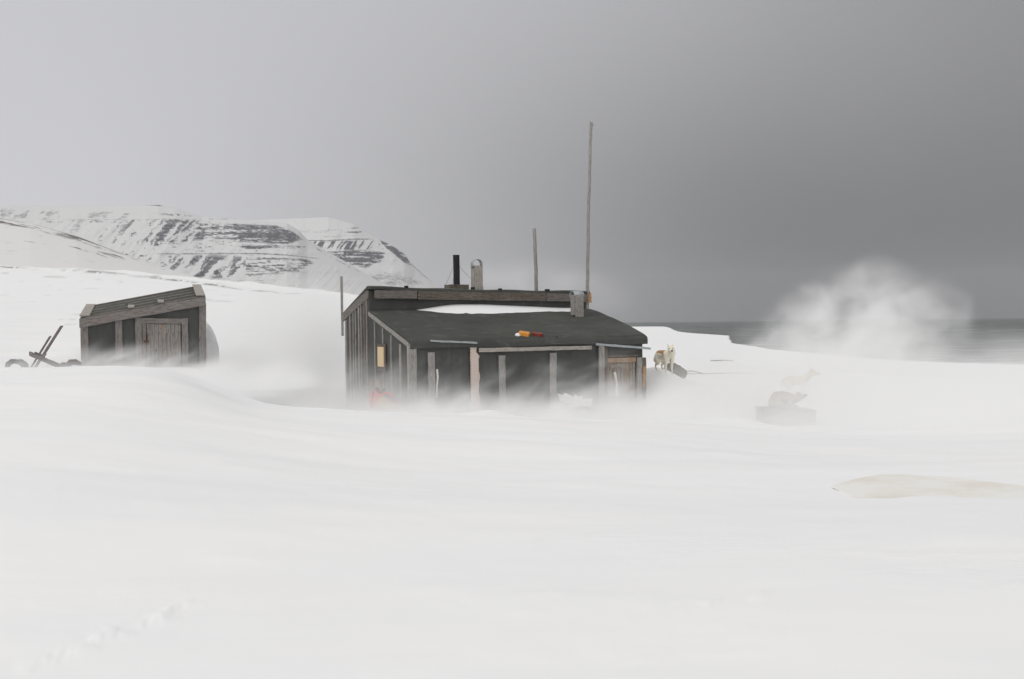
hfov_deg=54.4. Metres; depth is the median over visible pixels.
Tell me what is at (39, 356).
broken sled
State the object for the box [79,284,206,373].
shed
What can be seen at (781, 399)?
sled dog
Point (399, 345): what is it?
trapper cabin
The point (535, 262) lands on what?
wooden post
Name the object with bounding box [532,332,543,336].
jerry can
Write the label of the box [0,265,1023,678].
snow ground
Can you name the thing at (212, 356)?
snowdrift
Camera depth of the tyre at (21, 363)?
22.46 m
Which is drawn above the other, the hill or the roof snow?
the hill
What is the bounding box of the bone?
[613,372,618,395]
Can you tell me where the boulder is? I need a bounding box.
[663,363,686,378]
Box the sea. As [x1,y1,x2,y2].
[623,318,1023,363]
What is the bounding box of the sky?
[0,0,1023,321]
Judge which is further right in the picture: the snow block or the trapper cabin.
the snow block
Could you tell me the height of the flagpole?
6.623 m
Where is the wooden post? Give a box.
[533,228,537,290]
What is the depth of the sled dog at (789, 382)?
30.90 m
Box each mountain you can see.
[0,205,388,294]
[252,217,438,287]
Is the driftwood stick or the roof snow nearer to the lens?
the driftwood stick
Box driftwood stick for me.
[435,369,438,397]
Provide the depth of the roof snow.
30.16 m
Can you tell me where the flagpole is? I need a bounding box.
[586,122,592,308]
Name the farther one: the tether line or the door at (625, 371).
the tether line
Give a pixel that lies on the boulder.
(679, 371)
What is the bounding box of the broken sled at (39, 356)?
[29,326,62,366]
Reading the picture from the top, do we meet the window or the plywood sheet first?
the window
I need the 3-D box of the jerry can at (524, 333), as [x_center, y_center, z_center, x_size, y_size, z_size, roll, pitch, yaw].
[0.287,-0.131,27.833,0.398,0.163,0.287,8,15,6]
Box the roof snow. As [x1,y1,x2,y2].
[418,304,570,313]
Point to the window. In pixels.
(381, 348)
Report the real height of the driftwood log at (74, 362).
0.190 m
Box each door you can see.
[144,324,180,366]
[609,362,634,412]
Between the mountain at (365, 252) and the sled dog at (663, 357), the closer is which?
the sled dog at (663, 357)
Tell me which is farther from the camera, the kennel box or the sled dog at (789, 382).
the sled dog at (789, 382)
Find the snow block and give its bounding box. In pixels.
[692,387,704,395]
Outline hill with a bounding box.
[0,218,197,277]
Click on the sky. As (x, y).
(752, 160)
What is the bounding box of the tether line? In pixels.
[671,373,754,373]
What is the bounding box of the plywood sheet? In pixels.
[832,474,1023,498]
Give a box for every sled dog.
[654,344,674,372]
[768,391,807,407]
[781,368,819,393]
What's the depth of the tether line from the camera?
35.14 m
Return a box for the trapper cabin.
[342,255,650,417]
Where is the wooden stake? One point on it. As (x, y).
(341, 290)
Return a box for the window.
[377,344,385,370]
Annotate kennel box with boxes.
[754,406,816,425]
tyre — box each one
[5,359,15,366]
[15,359,28,366]
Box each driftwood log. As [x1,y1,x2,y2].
[56,362,70,366]
[66,359,81,365]
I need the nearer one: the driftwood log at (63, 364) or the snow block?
the driftwood log at (63, 364)
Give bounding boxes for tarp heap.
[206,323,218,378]
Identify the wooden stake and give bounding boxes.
[340,276,343,335]
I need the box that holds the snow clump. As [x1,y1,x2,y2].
[557,393,591,411]
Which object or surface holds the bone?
hanging from the trapper cabin
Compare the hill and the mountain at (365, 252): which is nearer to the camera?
the hill
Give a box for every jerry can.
[515,331,529,336]
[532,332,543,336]
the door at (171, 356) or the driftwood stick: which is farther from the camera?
the driftwood stick
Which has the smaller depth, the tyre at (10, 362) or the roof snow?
the tyre at (10, 362)
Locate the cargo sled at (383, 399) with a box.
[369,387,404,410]

